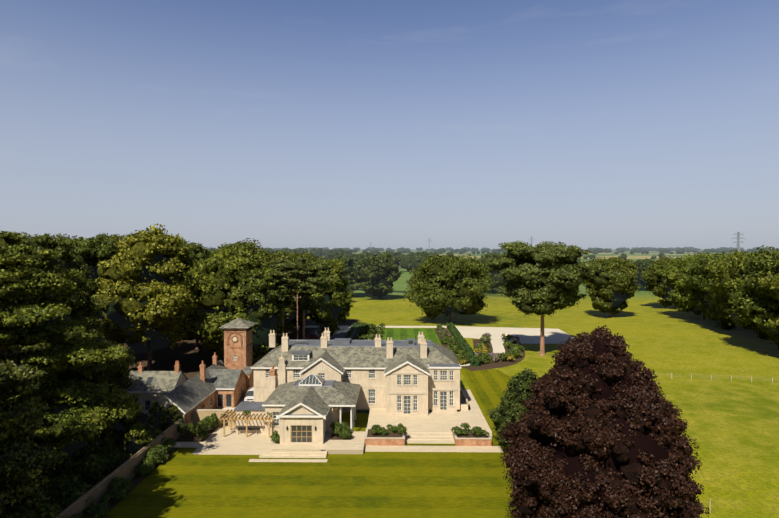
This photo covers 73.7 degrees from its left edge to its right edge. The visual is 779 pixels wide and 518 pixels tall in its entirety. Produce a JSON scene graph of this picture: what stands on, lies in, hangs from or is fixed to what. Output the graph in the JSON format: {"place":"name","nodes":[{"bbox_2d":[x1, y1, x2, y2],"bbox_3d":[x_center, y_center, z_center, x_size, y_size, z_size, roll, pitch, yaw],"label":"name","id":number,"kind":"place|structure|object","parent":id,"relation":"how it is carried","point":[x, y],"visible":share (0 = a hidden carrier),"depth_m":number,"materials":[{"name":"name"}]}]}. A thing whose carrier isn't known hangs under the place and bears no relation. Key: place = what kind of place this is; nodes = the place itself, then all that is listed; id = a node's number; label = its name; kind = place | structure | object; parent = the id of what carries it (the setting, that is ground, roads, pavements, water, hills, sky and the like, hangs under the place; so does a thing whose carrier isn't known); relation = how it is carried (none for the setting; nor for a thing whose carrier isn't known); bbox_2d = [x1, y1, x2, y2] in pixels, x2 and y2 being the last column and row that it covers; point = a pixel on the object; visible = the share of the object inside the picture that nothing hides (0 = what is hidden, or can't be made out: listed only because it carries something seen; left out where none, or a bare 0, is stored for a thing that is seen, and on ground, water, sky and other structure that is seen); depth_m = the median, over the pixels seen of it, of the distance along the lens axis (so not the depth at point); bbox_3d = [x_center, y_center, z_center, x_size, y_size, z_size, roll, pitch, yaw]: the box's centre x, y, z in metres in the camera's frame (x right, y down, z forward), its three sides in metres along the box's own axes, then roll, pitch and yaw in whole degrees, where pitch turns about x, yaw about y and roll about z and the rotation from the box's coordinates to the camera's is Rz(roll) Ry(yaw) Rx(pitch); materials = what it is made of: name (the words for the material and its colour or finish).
{"place":"outdoors","nodes":[
{"label":"outdoors","id":0,"kind":"place"},
{"bbox_2d":[37,319,556,517],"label":"lawn","id":1,"kind":"structure","parent":0,"point":[181,483],"depth_m":61.47,"materials":[{"name":"grass"}]},
{"bbox_2d":[0,360,67,517],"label":"cedar","id":2,"kind":"object","parent":1,"relation":"on","point":[21,496],"visible":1,"depth_m":46.87,"materials":[{"name":"green plant"}]},
{"bbox_2d":[30,233,69,241],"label":"tree","id":3,"kind":"object","parent":1,"relation":"on","point":[56,235],"depth_m":151.66,"materials":[{"name":"green plant"}]},
{"bbox_2d":[0,230,110,353],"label":"tree","id":4,"kind":"object","parent":1,"relation":"on","point":[85,307],"visible":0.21,"depth_m":90.73,"materials":[{"name":"green plant"}]},
{"bbox_2d":[27,391,107,474],"bbox_3d":[-39.937,21.333,62.509,10.090,10.172,10.324,0,1,1],"label":"tree","id":5,"kind":"object","parent":1,"relation":"on","point":[73,449],"visible":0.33,"depth_m":61.79,"materials":[{"name":"green plant"}]},
{"bbox_2d":[0,231,143,456],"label":"cedar","id":6,"kind":"object","parent":1,"relation":"on","point":[18,319],"visible":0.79,"depth_m":60.14,"materials":[{"name":"green plant"}]},
{"bbox_2d":[19,326,139,396],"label":"tree","id":7,"kind":"object","parent":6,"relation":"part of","point":[110,371],"visible":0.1,"depth_m":73.15,"materials":[{"name":"green plant"}]},
{"bbox_2d":[63,234,121,338],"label":"tree","id":8,"kind":"object","parent":1,"relation":"on","point":[91,252],"visible":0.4,"depth_m":117.13,"materials":[{"name":"green plant"}]},
{"bbox_2d":[24,423,165,517],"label":"neighbour shrubs","id":9,"kind":"object","parent":1,"relation":"on","point":[103,457],"visible":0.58,"depth_m":58.85,"materials":[{"name":"green plant"}]},
{"bbox_2d":[93,416,119,450],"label":"garden tree","id":10,"kind":"object","parent":1,"relation":"on","point":[107,432],"visible":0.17,"depth_m":66.25,"materials":[{"name":"green plant"}]},
{"bbox_2d":[93,230,140,243],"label":"tree","id":11,"kind":"object","parent":1,"relation":"on","point":[116,238],"visible":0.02,"depth_m":147.91,"materials":[{"name":"green plant"}]},
{"bbox_2d":[107,388,140,444],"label":"garden tree","id":12,"kind":"object","parent":1,"relation":"on","point":[123,426],"visible":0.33,"depth_m":72.04,"materials":[{"name":"green plant"}]},
{"bbox_2d":[122,423,153,457],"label":"garden tree","id":13,"kind":"object","parent":1,"relation":"on","point":[136,438],"visible":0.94,"depth_m":65.89,"materials":[{"name":"green plant"}]},
{"bbox_2d":[54,409,235,517],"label":"garden wall","id":14,"kind":"structure","parent":1,"relation":"on","point":[125,469],"depth_m":62.18,"materials":[{"name":"brown brick"}]},
{"bbox_2d":[91,223,203,370],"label":"tree","id":15,"kind":"object","parent":1,"relation":"on","point":[153,305],"visible":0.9,"depth_m":107.42,"materials":[{"name":"green plant"}]},
{"bbox_2d":[147,400,169,429],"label":"garden tree","id":16,"kind":"object","parent":1,"relation":"on","point":[158,419],"visible":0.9,"depth_m":74.34,"materials":[{"name":"green plant"}]},
{"bbox_2d":[165,404,183,428],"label":"garden tree","id":17,"kind":"object","parent":1,"relation":"on","point":[173,411],"visible":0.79,"depth_m":75.92,"materials":[{"name":"green plant"}]},
{"bbox_2d":[182,241,215,349],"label":"tree","id":18,"kind":"object","parent":1,"relation":"on","point":[199,252],"visible":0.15,"depth_m":137.88,"materials":[{"name":"green plant"}]},
{"bbox_2d":[174,243,285,359],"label":"tree","id":19,"kind":"object","parent":1,"relation":"on","point":[223,271],"visible":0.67,"depth_m":113.92,"materials":[{"name":"green plant"}]},
{"bbox_2d":[213,238,267,258],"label":"tree","id":20,"kind":"object","parent":1,"relation":"on","point":[257,251],"visible":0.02,"depth_m":167.62,"materials":[{"name":"green plant"}]},
{"bbox_2d":[235,269,286,362],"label":"tree","id":21,"kind":"object","parent":1,"relation":"on","point":[258,294],"visible":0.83,"depth_m":110.01,"materials":[{"name":"green plant"}]},
{"bbox_2d":[70,410,488,517],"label":"terrace shrubs","id":22,"kind":"object","parent":1,"relation":"on","point":[155,454],"visible":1,"depth_m":69.92,"materials":[{"name":"green plant"}]},
{"bbox_2d":[259,252,305,342],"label":"tree","id":23,"kind":"object","parent":1,"relation":"on","point":[290,314],"visible":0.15,"depth_m":148.39,"materials":[{"name":"green plant"}]},
{"bbox_2d":[268,263,314,336],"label":"pine","id":24,"kind":"object","parent":1,"relation":"on","point":[285,301],"visible":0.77,"depth_m":119.64,"materials":[{"name":"green plant"}]},
{"bbox_2d":[293,294,300,339],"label":"utility pole","id":25,"kind":"object","parent":1,"relation":"on","point":[297,297],"visible":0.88,"depth_m":118.46,"materials":[{"name":"brown wood"}]},
{"bbox_2d":[270,257,335,339],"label":"pine","id":26,"kind":"object","parent":1,"relation":"on","point":[311,278],"visible":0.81,"depth_m":126.43,"materials":[{"name":"green plant"}]},
{"bbox_2d":[273,249,343,329],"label":"tree","id":27,"kind":"object","parent":1,"relation":"on","point":[296,256],"visible":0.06,"depth_m":172.16,"materials":[{"name":"green plant"}]},
{"bbox_2d":[307,258,354,336],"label":"tree","id":28,"kind":"object","parent":1,"relation":"on","point":[335,309],"visible":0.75,"depth_m":146.88,"materials":[{"name":"green plant"}]},
{"bbox_2d":[172,390,502,461],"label":"terrace paving","id":29,"kind":"structure","parent":1,"relation":"on","point":[433,427],"depth_m":73.09,"materials":[{"name":"stone"}]},
{"bbox_2d":[219,409,273,436],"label":"pergola","id":30,"kind":"object","parent":29,"relation":"on","point":[227,412],"visible":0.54,"depth_m":75.77,"materials":[{"name":"beige wood"}]},
{"bbox_2d":[234,328,469,443],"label":"house","id":31,"kind":"structure","parent":1,"relation":"on","point":[308,391],"depth_m":85.89,"materials":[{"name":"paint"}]},
{"bbox_2d":[356,409,369,412],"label":"box hedge","id":32,"kind":"object","parent":1,"relation":"on","point":[367,411],"depth_m":86.99,"materials":[{"name":"green plant"}]},
{"bbox_2d":[486,368,537,448],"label":"tree","id":33,"kind":"object","parent":1,"relation":"on","point":[508,410],"visible":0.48,"depth_m":69.61,"materials":[{"name":"green plant"}]},
{"bbox_2d":[498,325,709,517],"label":"copper beech","id":34,"kind":"object","parent":1,"relation":"on","point":[599,430],"visible":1,"depth_m":48.33,"materials":[{"name":"brown plant"}]},
{"bbox_2d":[0,0,778,248],"label":"sky","id":35,"kind":"structure","parent":0,"point":[292,124],"materials":[{"name":"blue"}]},
{"bbox_2d":[214,249,778,517],"bbox_3d":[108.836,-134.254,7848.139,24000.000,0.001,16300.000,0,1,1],"label":"ground","id":36,"kind":"structure","parent":0,"point":[733,428],"depth_m":123.38,"materials":[{"name":"green plant"}]},
{"bbox_2d":[122,361,188,412],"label":"outbuilding","id":37,"kind":"structure","parent":36,"relation":"on","point":[151,387],"depth_m":88.10,"materials":[{"name":"white paint"}]},
{"bbox_2d":[144,352,252,433],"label":"coach house","id":38,"kind":"structure","parent":36,"relation":"on","point":[217,384],"depth_m":89.27,"materials":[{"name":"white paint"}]},
{"bbox_2d":[208,248,352,255],"bbox_3d":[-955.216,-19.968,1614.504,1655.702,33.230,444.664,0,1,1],"label":"wood","id":39,"kind":"object","parent":36,"relation":"on","point":[320,251],"visible":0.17,"depth_m":1618.67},
{"bbox_2d":[100,326,575,517],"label":"gravel drive","id":40,"kind":"structure","parent":36,"relation":"on","point":[527,336],"depth_m":157.15,"materials":[{"name":"gravel"}]},
{"bbox_2d":[219,318,255,369],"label":"clock tower","id":41,"kind":"structure","parent":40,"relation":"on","point":[237,343],"depth_m":99.79,"materials":[{"name":"brick"}]},
{"bbox_2d":[244,387,253,401],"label":"car","id":42,"kind":"object","parent":40,"relation":"on","point":[249,395],"visible":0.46,"depth_m":93.35,"materials":[{"name":"white metal"}]},
{"bbox_2d":[308,333,320,338],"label":"red car","id":43,"kind":"object","parent":40,"relation":"on","point":[313,335],"visible":0.83,"depth_m":157.93,"materials":[{"name":"red metal"}]},
{"bbox_2d":[333,256,363,292],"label":"tree","id":44,"kind":"object","parent":36,"relation":"on","point":[349,268],"visible":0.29,"depth_m":288.44,"materials":[{"name":"green plant"}]},
{"bbox_2d":[345,323,362,339],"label":"hedge","id":45,"kind":"object","parent":36,"relation":"on","point":[349,333],"depth_m":162.22,"materials":[{"name":"green plant"}]},
{"bbox_2d":[313,252,430,271],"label":"wood","id":46,"kind":"object","parent":36,"relation":"on","point":[408,262],"visible":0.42,"depth_m":586.92,"materials":[{"name":"green plant"}]},
{"bbox_2d":[354,251,402,299],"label":"tree","id":47,"kind":"object","parent":36,"relation":"on","point":[380,274],"visible":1,"depth_m":274.23,"materials":[{"name":"green plant"}]},
{"bbox_2d":[316,251,453,259],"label":"wood","id":48,"kind":"object","parent":36,"relation":"on","point":[397,254],"visible":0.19,"depth_m":1023.48,"materials":[{"name":"green plant"}]},
{"bbox_2d":[358,323,524,364],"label":"border shrubs","id":49,"kind":"object","parent":36,"relation":"on","point":[371,329],"visible":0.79,"depth_m":145.29,"materials":[{"name":"green plant"}]},
{"bbox_2d":[402,254,494,322],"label":"oak","id":50,"kind":"object","parent":36,"relation":"on","point":[444,284],"visible":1,"depth_m":183.96,"materials":[{"name":"green plant"}]},
{"bbox_2d":[446,322,480,366],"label":"hedge","id":51,"kind":"object","parent":36,"relation":"on","point":[458,341],"depth_m":139.22,"materials":[{"name":"green plant"}]},
{"bbox_2d":[438,327,520,362],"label":"pink border flowers","id":52,"kind":"object","parent":36,"relation":"on","point":[493,355],"visible":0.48,"depth_m":145.85,"materials":[{"name":"plant"}]},
{"bbox_2d":[204,247,778,250],"bbox_3d":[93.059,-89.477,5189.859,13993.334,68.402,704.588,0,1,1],"label":"treeline","id":53,"kind":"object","parent":36,"relation":"on","point":[617,249],"depth_m":5077.91,"materials":[{"name":"green plant"}]},
{"bbox_2d":[478,252,504,292],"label":"tree","id":54,"kind":"object","parent":36,"relation":"on","point":[497,276],"visible":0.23,"depth_m":313.04,"materials":[{"name":"green plant"}]},
{"bbox_2d":[275,248,775,252],"bbox_3d":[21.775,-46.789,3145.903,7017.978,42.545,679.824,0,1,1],"label":"trees","id":55,"kind":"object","parent":36,"relation":"on","point":[609,250],"depth_m":3178.59,"materials":[{"name":"green plant"}]},
{"bbox_2d":[485,240,625,355],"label":"scots pine","id":56,"kind":"object","parent":36,"relation":"on","point":[554,279],"visible":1,"depth_m":127.91,"materials":[{"name":"green plant"}]},
{"bbox_2d":[424,250,744,253],"bbox_3d":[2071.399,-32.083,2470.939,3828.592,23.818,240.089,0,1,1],"label":"hedge row","id":57,"kind":"object","parent":36,"relation":"on","point":[593,252],"visible":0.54,"depth_m":2420.19,"materials":[{"name":"green plant"}]},
{"bbox_2d":[584,256,640,317],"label":"oak","id":58,"kind":"object","parent":36,"relation":"on","point":[616,297],"visible":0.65,"depth_m":201.80,"materials":[{"name":"green plant"}]},
{"bbox_2d":[584,253,664,258],"bbox_3d":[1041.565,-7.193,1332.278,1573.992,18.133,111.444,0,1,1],"label":"trees","id":59,"kind":"object","parent":36,"relation":"on","point":[625,256],"visible":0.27,"depth_m":1306.39,"materials":[{"name":"green plant"}]},
{"bbox_2d":[633,258,654,287],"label":"tree","id":60,"kind":"object","parent":36,"relation":"on","point":[640,281],"visible":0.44,"depth_m":333.55,"materials":[{"name":"green plant"}]},
{"bbox_2d":[641,256,680,308],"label":"oak","id":61,"kind":"object","parent":36,"relation":"on","point":[657,284],"visible":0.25,"depth_m":234.55,"materials":[{"name":"green plant"}]},
{"bbox_2d":[660,251,731,319],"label":"belt tree","id":62,"kind":"object","parent":36,"relation":"on","point":[678,277],"visible":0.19,"depth_m":199.27,"materials":[{"name":"green plant"}]},
{"bbox_2d":[652,373,772,508],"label":"park fence","id":63,"kind":"object","parent":36,"relation":"on","point":[720,378],"visible":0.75,"depth_m":107.70,"materials":[{"name":"white paint"}]},
{"bbox_2d":[682,252,748,329],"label":"belt tree","id":64,"kind":"object","parent":36,"relation":"on","point":[703,299],"visible":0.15,"depth_m":178.29,"materials":[{"name":"green plant"}]},
{"bbox_2d":[704,249,772,339],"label":"belt tree","id":65,"kind":"object","parent":36,"relation":"on","point":[729,271],"visible":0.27,"depth_m":158.32,"materials":[{"name":"green plant"}]},
{"bbox_2d":[733,232,745,250],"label":"pylon","id":66,"kind":"object","parent":36,"relation":"on","point":[738,238],"visible":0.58,"depth_m":840.68,"materials":[{"name":"silver metal"}]},
{"bbox_2d":[727,245,778,349],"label":"belt tree","id":67,"kind":"object","parent":36,"relation":"on","point":[750,303],"visible":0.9,"depth_m":134.84,"materials":[{"name":"green plant"}]},
{"bbox_2d":[754,251,778,331],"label":"belt tree","id":68,"kind":"object","parent":36,"relation":"on","point":[773,317],"visible":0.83,"depth_m":127.11,"materials":[{"name":"green plant"}]}
]}

